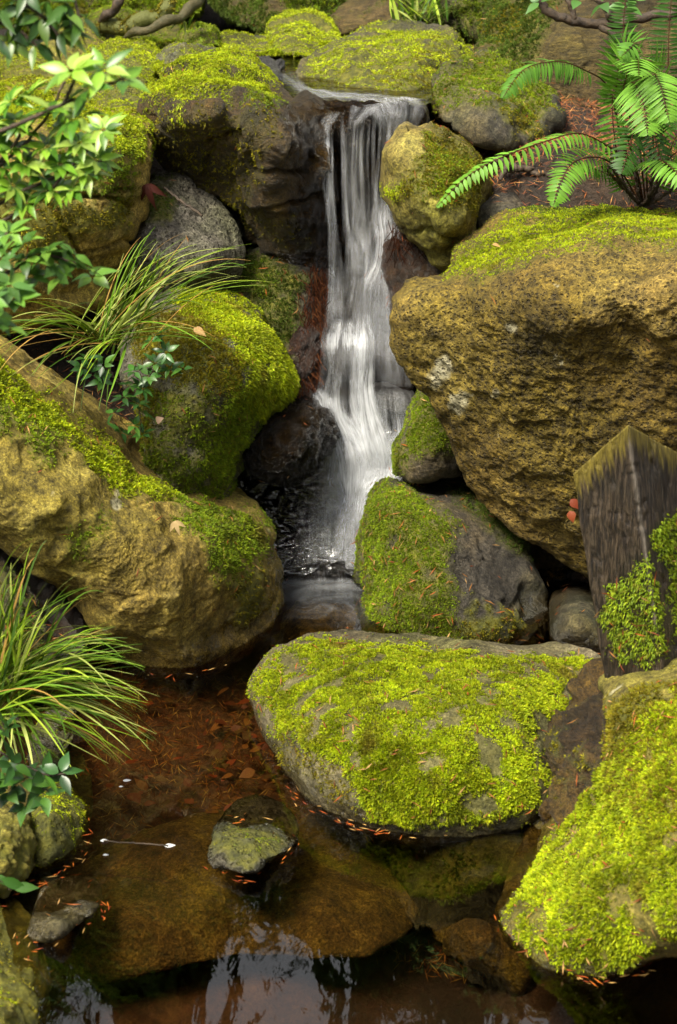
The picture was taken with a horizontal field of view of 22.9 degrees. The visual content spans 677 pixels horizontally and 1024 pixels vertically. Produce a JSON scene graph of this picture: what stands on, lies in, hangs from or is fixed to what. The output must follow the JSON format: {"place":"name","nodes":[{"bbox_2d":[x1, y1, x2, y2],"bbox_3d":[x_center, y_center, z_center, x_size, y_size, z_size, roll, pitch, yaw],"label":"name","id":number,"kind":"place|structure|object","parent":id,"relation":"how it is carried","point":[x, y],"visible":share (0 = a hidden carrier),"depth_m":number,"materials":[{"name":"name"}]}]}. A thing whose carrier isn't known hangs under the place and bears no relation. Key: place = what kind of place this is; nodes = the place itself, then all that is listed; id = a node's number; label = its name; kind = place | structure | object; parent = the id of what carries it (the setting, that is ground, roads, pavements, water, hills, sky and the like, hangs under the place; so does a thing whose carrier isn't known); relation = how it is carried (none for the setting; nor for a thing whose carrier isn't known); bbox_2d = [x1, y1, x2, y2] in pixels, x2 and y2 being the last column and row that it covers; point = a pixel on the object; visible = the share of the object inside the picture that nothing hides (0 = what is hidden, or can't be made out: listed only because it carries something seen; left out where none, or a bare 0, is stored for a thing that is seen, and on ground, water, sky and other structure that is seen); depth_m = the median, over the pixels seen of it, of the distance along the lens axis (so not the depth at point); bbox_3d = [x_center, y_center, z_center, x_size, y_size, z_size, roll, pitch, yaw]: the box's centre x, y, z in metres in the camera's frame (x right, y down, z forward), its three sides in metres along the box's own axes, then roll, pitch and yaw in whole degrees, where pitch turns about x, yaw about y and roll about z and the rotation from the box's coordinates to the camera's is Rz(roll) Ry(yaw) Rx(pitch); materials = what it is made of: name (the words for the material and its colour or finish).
{"place":"outdoors","nodes":[
{"label":"outdoors","id":0,"kind":"place"},
{"bbox_2d":[0,0,676,1023],"bbox_3d":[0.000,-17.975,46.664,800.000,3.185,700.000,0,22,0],"label":"ground","id":1,"kind":"structure","parent":0,"point":[254,988],"depth_m":3.57,"materials":[{"name":"soil"}]},
{"bbox_2d":[0,756,37,898],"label":"stone","id":2,"kind":"object","parent":1,"relation":"on","point":[18,846],"visible":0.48,"depth_m":3.25,"materials":[{"name":"stone"}]},
{"bbox_2d":[0,712,83,826],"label":"seedling","id":3,"kind":"object","parent":1,"relation":"on","point":[36,784],"visible":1,"depth_m":3.13,"materials":[{"name":"green plant"}]},
{"bbox_2d":[0,548,87,688],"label":"rock","id":4,"kind":"object","parent":1,"relation":"on","point":[73,618],"visible":0.31,"depth_m":3.95,"materials":[{"name":"stone"}]},
{"bbox_2d":[0,0,100,70],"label":"branch","id":5,"kind":"object","parent":1,"relation":"on","point":[45,27],"visible":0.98,"depth_m":2.50,"materials":[{"name":"green plant"}]},
{"bbox_2d":[27,704,79,768],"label":"rock","id":6,"kind":"object","parent":1,"relation":"on","point":[48,742],"visible":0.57,"depth_m":3.77,"materials":[{"name":"grey stone"}]},
{"bbox_2d":[0,218,117,336],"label":"shrub","id":7,"kind":"object","parent":1,"relation":"on","point":[21,290],"visible":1,"depth_m":2.73,"materials":[{"name":"green plant"}]},
{"bbox_2d":[26,744,92,872],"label":"boulder","id":8,"kind":"object","parent":1,"relation":"on","point":[60,831],"visible":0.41,"depth_m":3.41,"materials":[{"name":"green stone"}]},
{"bbox_2d":[0,77,126,221],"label":"shrub","id":9,"kind":"object","parent":1,"relation":"on","point":[94,144],"visible":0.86,"depth_m":2.77,"materials":[{"name":"green plant"}]},
{"bbox_2d":[41,17,103,70],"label":"boulder","id":10,"kind":"object","parent":1,"relation":"on","point":[88,41],"visible":0.14,"depth_m":5.72,"materials":[{"name":"plant"}]},
{"bbox_2d":[0,47,150,143],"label":"shrub","id":11,"kind":"object","parent":1,"relation":"on","point":[81,66],"visible":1,"depth_m":2.39,"materials":[{"name":"green plant"}]},
{"bbox_2d":[0,539,155,776],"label":"grass clump","id":12,"kind":"object","parent":1,"relation":"on","point":[18,691],"visible":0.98,"depth_m":3.37,"materials":[{"name":"plant"}]},
{"bbox_2d":[0,81,156,334],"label":"boulder","id":13,"kind":"object","parent":1,"relation":"on","point":[98,228],"visible":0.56,"depth_m":4.38,"materials":[{"name":"beige stone"}]},
{"bbox_2d":[0,39,92,103],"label":"boulder","id":14,"kind":"object","parent":13,"relation":"on","point":[19,72],"visible":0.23,"depth_m":5.35,"materials":[{"name":"plant"}]},
{"bbox_2d":[141,184,166,209],"bbox_3d":[-0.496,-0.841,4.476,0.076,0.077,0.027,5,23,13],"label":"dead leaf","id":15,"kind":"object","parent":13,"relation":"hanging from","point":[148,189],"visible":1,"depth_m":4.46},
{"bbox_2d":[0,0,205,38],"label":"boulder","id":16,"kind":"object","parent":1,"relation":"on","point":[84,6],"visible":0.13,"depth_m":6.69,"materials":[{"name":"plant"}]},
{"bbox_2d":[82,35,162,107],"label":"boulder","id":17,"kind":"object","parent":1,"relation":"on","point":[143,52],"visible":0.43,"depth_m":5.36,"materials":[{"name":"plant"}]},
{"bbox_2d":[123,0,204,38],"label":"root","id":18,"kind":"object","parent":17,"relation":"on","point":[190,7],"visible":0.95,"depth_m":5.77,"materials":[{"name":"brown plant"}]},
{"bbox_2d":[121,759,137,764],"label":"sunken leaf","id":19,"kind":"object","parent":1,"relation":"on","point":[130,761],"visible":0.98,"depth_m":3.85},
{"bbox_2d":[127,793,140,802],"bbox_3d":[-0.458,0.640,3.747,0.032,0.007,0.037,-1,22,-2],"label":"sunken leaf","id":20,"kind":"object","parent":1,"relation":"on","point":[135,797],"visible":1,"depth_m":3.75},
{"bbox_2d":[82,5,186,47],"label":"boulder","id":21,"kind":"object","parent":1,"relation":"on","point":[164,37],"visible":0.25,"depth_m":6.30,"materials":[{"name":"plant"}]},
{"bbox_2d":[95,0,176,35],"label":"root","id":22,"kind":"object","parent":21,"relation":"on","point":[120,26],"visible":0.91,"depth_m":5.96,"materials":[{"name":"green plant"}]},
{"bbox_2d":[98,0,123,22],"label":"root","id":23,"kind":"object","parent":22,"relation":"on","point":[111,12],"visible":0.98,"depth_m":5.95,"materials":[{"name":"brown plant"}]},
{"bbox_2d":[134,778,147,790],"bbox_3d":[-0.448,0.616,3.790,0.044,0.006,0.025,45,38,18],"label":"sunken leaf","id":24,"kind":"object","parent":1,"relation":"on","point":[141,784],"visible":1,"depth_m":3.79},
{"bbox_2d":[0,335,284,679],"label":"boulder","id":25,"kind":"object","parent":1,"relation":"on","point":[167,593],"visible":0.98,"depth_m":3.98,"materials":[{"name":"beige stone"}]},
{"bbox_2d":[67,327,191,442],"bbox_3d":[-0.496,-0.307,4.018,0.306,0.304,0.121,0,22,0],"label":"seedling","id":26,"kind":"object","parent":25,"relation":"on","point":[160,360],"visible":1,"depth_m":4.00,"materials":[{"name":"green plant"}]},
{"bbox_2d":[0,227,265,409],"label":"grass clump","id":27,"kind":"object","parent":25,"relation":"on","point":[104,326],"visible":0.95,"depth_m":4.05,"materials":[{"name":"plant"}]},
{"bbox_2d":[170,520,185,534],"bbox_3d":[-0.380,0.038,3.958,0.039,0.037,0.009,0,22,0],"label":"dead leaf","id":28,"kind":"object","parent":25,"relation":"attached to","point":[176,524],"visible":1,"depth_m":3.96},
{"bbox_2d":[119,287,300,499],"bbox_3d":[-0.351,-0.327,4.594,0.497,0.564,0.804,0,22,0],"label":"boulder","id":29,"kind":"object","parent":25,"relation":"on","point":[191,448],"visible":0.91,"depth_m":4.33,"materials":[{"name":"plant"}]},
{"bbox_2d":[156,416,162,423],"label":"dead leaf","id":30,"kind":"object","parent":29,"relation":"on","point":[159,419],"visible":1,"depth_m":4.14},
{"bbox_2d":[125,170,245,295],"bbox_3d":[-0.425,-0.794,4.779,0.331,0.350,0.562,0,22,0],"label":"stone","id":31,"kind":"object","parent":29,"relation":"on","point":[217,225],"visible":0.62,"depth_m":4.59,"materials":[{"name":"stone"}]},
{"bbox_2d":[163,186,202,216],"bbox_3d":[-0.423,-0.837,4.518,0.145,0.067,0.014,17,28,36],"label":"stick","id":32,"kind":"object","parent":31,"relation":"on","point":[182,201],"visible":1,"depth_m":4.51,"materials":[{"name":"wood"}]},
{"bbox_2d":[193,326,205,335],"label":"dead leaf","id":33,"kind":"object","parent":29,"relation":"on","point":[198,331],"visible":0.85,"depth_m":4.08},
{"bbox_2d":[137,726,147,734],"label":"sunken leaf","id":34,"kind":"object","parent":1,"relation":"on","point":[142,729],"visible":0.74,"depth_m":4.00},
{"bbox_2d":[140,700,152,705],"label":"sunken leaf","id":35,"kind":"object","parent":1,"relation":"on","point":[147,703],"visible":0.88,"depth_m":4.08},
{"bbox_2d":[144,800,154,805],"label":"sunken leaf","id":36,"kind":"object","parent":1,"relation":"on","point":[148,803],"visible":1,"depth_m":3.80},
{"bbox_2d":[155,775,167,780],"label":"sunken leaf","id":37,"kind":"object","parent":1,"relation":"on","point":[160,778],"visible":1,"depth_m":3.88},
{"bbox_2d":[174,775,183,782],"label":"sunken leaf","id":38,"kind":"object","parent":1,"relation":"on","point":[178,778],"visible":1,"depth_m":3.87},
{"bbox_2d":[183,778,191,786],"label":"sunken leaf","id":39,"kind":"object","parent":1,"relation":"on","point":[187,782],"visible":1,"depth_m":3.86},
{"bbox_2d":[184,799,193,803],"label":"sunken leaf","id":40,"kind":"object","parent":1,"relation":"on","point":[189,801],"visible":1,"depth_m":3.83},
{"bbox_2d":[175,21,221,46],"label":"boulder","id":41,"kind":"object","parent":1,"relation":"on","point":[207,34],"visible":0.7,"depth_m":5.93,"materials":[{"name":"plant"}]},
{"bbox_2d":[171,15,202,34],"bbox_3d":[-0.506,-1.708,5.827,0.121,0.088,0.132,-12,25,-28],"label":"grass clump","id":42,"kind":"object","parent":41,"relation":"on","point":[189,21],"visible":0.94,"depth_m":5.82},
{"bbox_2d":[209,749,218,756],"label":"sunken leaf","id":43,"kind":"object","parent":1,"relation":"on","point":[214,751],"visible":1,"depth_m":3.95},
{"bbox_2d":[212,722,222,730],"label":"sunken leaf","id":44,"kind":"object","parent":1,"relation":"on","point":[218,726],"visible":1,"depth_m":4.09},
{"bbox_2d":[215,742,222,751],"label":"sunken leaf","id":45,"kind":"object","parent":1,"relation":"on","point":[219,745],"visible":1,"depth_m":3.98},
{"bbox_2d":[214,719,226,724],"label":"sunken leaf","id":46,"kind":"object","parent":1,"relation":"on","point":[220,721],"visible":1,"depth_m":4.08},
{"bbox_2d":[224,701,235,704],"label":"sunken leaf","id":47,"kind":"object","parent":1,"relation":"on","point":[230,703],"visible":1,"depth_m":4.19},
{"bbox_2d":[44,804,419,982],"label":"slab","id":48,"kind":"structure","parent":1,"relation":"on","point":[329,887],"depth_m":3.42,"materials":[{"name":"stone"}]},
{"bbox_2d":[231,725,241,730],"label":"sunken leaf","id":49,"kind":"object","parent":1,"relation":"on","point":[235,727],"visible":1,"depth_m":4.09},
{"bbox_2d":[238,699,249,703],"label":"sunken leaf","id":50,"kind":"object","parent":1,"relation":"on","point":[243,701],"visible":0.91,"depth_m":4.19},
{"bbox_2d":[242,731,250,738],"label":"sunken leaf","id":51,"kind":"object","parent":1,"relation":"on","point":[246,735],"visible":1,"depth_m":4.03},
{"bbox_2d":[239,767,254,777],"bbox_3d":[-0.214,0.610,3.900,0.041,0.005,0.027,-19,55,-20],"label":"sunken leaf","id":52,"kind":"object","parent":1,"relation":"on","point":[248,772],"visible":1,"depth_m":3.90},
{"bbox_2d":[243,718,251,725],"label":"sunken leaf","id":53,"kind":"object","parent":1,"relation":"on","point":[247,721],"visible":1,"depth_m":4.14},
{"bbox_2d":[250,746,260,751],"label":"sunken leaf","id":54,"kind":"object","parent":1,"relation":"on","point":[256,748],"visible":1,"depth_m":3.99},
{"bbox_2d":[216,29,320,57],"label":"boulder","id":55,"kind":"object","parent":1,"relation":"on","point":[280,45],"visible":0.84,"depth_m":5.90,"materials":[{"name":"plant"}]},
{"bbox_2d":[265,762,272,770],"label":"sunken leaf","id":56,"kind":"object","parent":1,"relation":"on","point":[268,765],"visible":1,"depth_m":3.97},
{"bbox_2d":[264,778,274,782],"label":"sunken leaf","id":57,"kind":"object","parent":1,"relation":"on","point":[270,780],"visible":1,"depth_m":3.92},
{"bbox_2d":[228,246,319,396],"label":"rock","id":58,"kind":"object","parent":1,"relation":"on","point":[278,304],"visible":0.39,"depth_m":4.76,"materials":[{"name":"green stone"}]},
{"bbox_2d":[207,0,346,37],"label":"boulder","id":59,"kind":"object","parent":1,"relation":"on","point":[246,14],"visible":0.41,"depth_m":6.49,"materials":[{"name":"green stone"}]},
{"bbox_2d":[242,394,341,487],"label":"boulder","id":60,"kind":"object","parent":1,"relation":"on","point":[291,445],"visible":0.9,"depth_m":4.51,"materials":[{"name":"black stone"}]},
{"bbox_2d":[288,268,332,397],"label":"rock","id":61,"kind":"object","parent":60,"relation":"on","point":[304,349],"visible":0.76,"depth_m":4.75,"materials":[{"name":"red stone"}]},
{"bbox_2d":[137,47,339,271],"bbox_3d":[-0.283,-1.017,4.921,0.575,0.629,0.982,0,22,0],"label":"boulder","id":62,"kind":"object","parent":61,"relation":"on","point":[269,177],"visible":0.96,"depth_m":4.63,"materials":[{"name":"brown stone"}]},
{"bbox_2d":[152,41,256,75],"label":"stone","id":63,"kind":"object","parent":62,"relation":"on","point":[168,54],"visible":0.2,"depth_m":5.47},
{"bbox_2d":[293,263,331,397],"bbox_3d":[-0.082,-0.506,4.769,0.127,0.380,0.204,0,22,0],"label":"root mat","id":64,"kind":"object","parent":61,"relation":"attached to","point":[322,310],"visible":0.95,"depth_m":4.76,"materials":[{"name":"root"}]},
{"bbox_2d":[241,473,363,584],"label":"water","id":65,"kind":"structure","parent":1,"relation":"on","point":[307,499],"depth_m":4.81,"materials":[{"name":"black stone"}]},
{"bbox_2d":[308,98,429,506],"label":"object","id":66,"kind":"structure","parent":65,"relation":"on","point":[362,134],"depth_m":4.83,"materials":[{"name":"liquid"}]},
{"bbox_2d":[326,332,369,380],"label":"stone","id":67,"kind":"object","parent":66,"relation":"on","point":[342,363],"visible":0.8,"depth_m":4.78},
{"bbox_2d":[278,56,431,108],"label":"stream water","id":68,"kind":"structure","parent":66,"relation":"on","point":[413,96],"depth_m":4.99,"materials":[{"name":"liquid"}]},
{"bbox_2d":[258,55,285,77],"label":"stone","id":69,"kind":"object","parent":68,"relation":"on","point":[276,66],"visible":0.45,"depth_m":5.47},
{"bbox_2d":[312,101,398,573],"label":"waterfall","id":70,"kind":"structure","parent":66,"relation":"attached to","point":[359,425],"depth_m":4.71,"materials":[{"name":"liquid"}]},
{"bbox_2d":[264,7,341,46],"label":"boulder","id":71,"kind":"object","parent":1,"relation":"on","point":[310,24],"visible":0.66,"depth_m":6.16,"materials":[{"name":"plant"}]},
{"bbox_2d":[270,593,358,647],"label":"stone","id":72,"kind":"object","parent":1,"relation":"on","point":[303,615],"visible":0.49,"depth_m":4.58,"materials":[{"name":"stone"}]},
{"bbox_2d":[1,0,676,987],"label":"pine needles","id":73,"kind":"object","parent":1,"relation":"on","point":[229,726],"visible":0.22,"depth_m":3.98,"materials":[{"name":"plant"}]},
{"bbox_2d":[499,159,511,180],"bbox_3d":[0.461,-0.949,4.645,0.025,0.047,0.099,7,23,17],"label":"root","id":74,"kind":"object","parent":73,"relation":"on","point":[503,174],"visible":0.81,"depth_m":4.64,"materials":[{"name":"brown plant"}]},
{"bbox_2d":[330,0,431,35],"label":"rock","id":75,"kind":"object","parent":1,"relation":"on","point":[348,16],"visible":0.53,"depth_m":6.38,"materials":[{"name":"brown stone"}]},
{"bbox_2d":[295,18,473,101],"bbox_3d":[0.171,-1.508,5.566,0.625,0.172,1.442,0,22,0],"label":"boulder","id":76,"kind":"object","parent":1,"relation":"on","point":[396,56],"visible":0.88,"depth_m":5.35,"materials":[{"name":"plant"}]},
{"bbox_2d":[389,0,447,24],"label":"grass clump","id":77,"kind":"object","parent":76,"relation":"on","point":[412,12],"visible":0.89,"depth_m":6.04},
{"bbox_2d":[367,382,414,413],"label":"stone","id":78,"kind":"object","parent":1,"relation":"on","point":[389,397],"visible":0.8,"depth_m":4.74,"materials":[{"name":"stone"}]},
{"bbox_2d":[377,222,442,311],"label":"rock","id":79,"kind":"object","parent":1,"relation":"on","point":[399,274],"visible":0.45,"depth_m":4.65,"materials":[{"name":"red stone"}]},
{"bbox_2d":[384,220,426,288],"bbox_3d":[0.203,-0.690,4.658,0.156,0.235,0.081,0,22,0],"label":"root mat","id":80,"kind":"object","parent":79,"relation":"attached to","point":[398,241],"visible":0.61,"depth_m":4.64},
{"bbox_2d":[379,121,492,272],"bbox_3d":[0.278,-0.898,4.685,0.333,0.408,0.692,0,22,0],"label":"boulder","id":81,"kind":"object","parent":79,"relation":"on","point":[430,229],"visible":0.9,"depth_m":4.46,"materials":[{"name":"green stone"}]},
{"bbox_2d":[402,0,487,45],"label":"boulder","id":82,"kind":"object","parent":1,"relation":"on","point":[464,16],"visible":0.21,"depth_m":6.14,"materials":[{"name":"plant"}]},
{"bbox_2d":[352,476,548,644],"bbox_3d":[0.302,0.124,4.544,0.530,0.412,0.722,0,22,0],"label":"boulder","id":83,"kind":"object","parent":1,"relation":"on","point":[509,562],"visible":0.88,"depth_m":4.35,"materials":[{"name":"plant"}]},
{"bbox_2d":[389,390,460,483],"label":"rock","id":84,"kind":"object","parent":83,"relation":"on","point":[425,455],"visible":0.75,"depth_m":4.49,"materials":[{"name":"green stone"}]},
{"bbox_2d":[427,887,533,995],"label":"stone","id":85,"kind":"object","parent":1,"relation":"on","point":[468,934],"visible":0.81,"depth_m":3.45,"materials":[{"name":"stone"}]},
{"bbox_2d":[429,49,566,154],"bbox_3d":[0.488,-1.281,5.204,0.434,0.258,0.956,0,22,0],"label":"boulder","id":86,"kind":"object","parent":1,"relation":"on","point":[492,119],"visible":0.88,"depth_m":4.95,"materials":[{"name":"plant"}]},
{"bbox_2d":[476,192,523,229],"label":"stone","id":87,"kind":"object","parent":1,"relation":"on","point":[489,207],"visible":0.48,"depth_m":4.65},
{"bbox_2d":[493,155,554,177],"bbox_3d":[0.524,-0.961,4.680,0.210,0.052,0.038,12,25,28],"label":"root","id":88,"kind":"object","parent":1,"relation":"on","point":[524,168],"visible":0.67,"depth_m":4.68,"materials":[{"name":"brown plant"}]},
{"bbox_2d":[389,202,676,578],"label":"boulder","id":89,"kind":"object","parent":1,"relation":"on","point":[546,376],"visible":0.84,"depth_m":3.93,"materials":[{"name":"stone"}]},
{"bbox_2d":[567,511,575,521],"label":"dead leaf","id":90,"kind":"object","parent":89,"relation":"attached to","point":[571,515],"visible":1,"depth_m":3.96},
{"bbox_2d":[570,499,577,508],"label":"dead leaf","id":91,"kind":"object","parent":89,"relation":"attached to","point":[573,503],"visible":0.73,"depth_m":3.96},
{"bbox_2d":[436,0,676,207],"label":"sword fern","id":92,"kind":"object","parent":1,"relation":"on","point":[633,70],"visible":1,"depth_m":4.19,"materials":[{"name":"green fern leaves"},{"name":"brown woody stems"}]},
{"bbox_2d":[546,586,600,655],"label":"stone","id":93,"kind":"object","parent":1,"relation":"on","point":[570,622],"visible":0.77,"depth_m":4.27,"materials":[{"name":"stone"}]},
{"bbox_2d":[472,0,676,110],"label":"boulder","id":94,"kind":"object","parent":1,"relation":"on","point":[508,29],"visible":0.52,"depth_m":5.45,"materials":[{"name":"brown stone"}]},
{"bbox_2d":[535,0,676,58],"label":"branch","id":95,"kind":"object","parent":1,"relation":"on","point":[572,19],"visible":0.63,"depth_m":4.71,"materials":[{"name":"brown plant"}]},
{"bbox_2d":[525,0,643,15],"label":"sprig","id":96,"kind":"object","parent":95,"relation":"hanging from","point":[606,7],"visible":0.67,"depth_m":4.60,"materials":[{"name":"green plant"}]},
{"label":"pool water","id":97,"kind":"structure","parent":0,"visible":0},
{"bbox_2d":[0,896,51,1023],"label":"boulder","id":98,"kind":"object","parent":97,"relation":"in","point":[25,987],"visible":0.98,"depth_m":3.01,"materials":[{"name":"green stone"}]},
{"bbox_2d":[0,875,38,892],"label":"leaf","id":99,"kind":"object","parent":98,"relation":"on","point":[10,883],"visible":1,"depth_m":2.97,"materials":[{"name":"green plant"}]},
{"bbox_2d":[26,875,102,944],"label":"rock","id":100,"kind":"object","parent":97,"relation":"in","point":[61,920],"visible":1,"depth_m":3.20,"materials":[{"name":"grey stone"}]},
{"bbox_2d":[103,840,168,846],"bbox_3d":[-0.403,0.659,3.331,0.134,0.007,0.006,3,22,9],"label":"reed stalk","id":101,"kind":"object","parent":97,"relation":"on","point":[136,843],"visible":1,"depth_m":3.33,"materials":[{"name":"white plant"}]},
{"bbox_2d":[207,794,298,873],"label":"rock","id":102,"kind":"object","parent":97,"relation":"in","point":[251,843],"visible":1,"depth_m":3.41,"materials":[{"name":"grey stone"}]},
{"bbox_2d":[246,431,396,575],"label":"chute water","id":103,"kind":"structure","parent":97,"relation":"on","point":[289,569],"depth_m":4.72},
{"bbox_2d":[384,831,524,906],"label":"rock","id":104,"kind":"object","parent":97,"relation":"in","point":[448,875],"visible":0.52,"depth_m":3.44,"materials":[{"name":"stone"}]},
{"bbox_2d":[245,629,600,847],"bbox_3d":[0.203,0.448,3.775,0.843,0.284,0.875,0,22,0],"label":"boulder","id":105,"kind":"object","parent":104,"relation":"on","point":[315,765],"visible":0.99,"depth_m":3.52,"materials":[{"name":"plant"}]},
{"bbox_2d":[538,657,608,825],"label":"rock","id":106,"kind":"object","parent":97,"relation":"in","point":[572,751],"visible":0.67,"depth_m":3.41,"materials":[{"name":"brown stone"}]},
{"bbox_2d":[573,425,676,677],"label":"timber post","id":107,"kind":"object","parent":106,"relation":"on","point":[625,479],"visible":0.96,"depth_m":3.34,"materials":[{"name":"wood"}]},
{"bbox_2d":[495,658,676,985],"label":"boulder","id":108,"kind":"object","parent":97,"relation":"in","point":[619,886],"visible":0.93,"depth_m":3.05,"materials":[{"name":"plant"}]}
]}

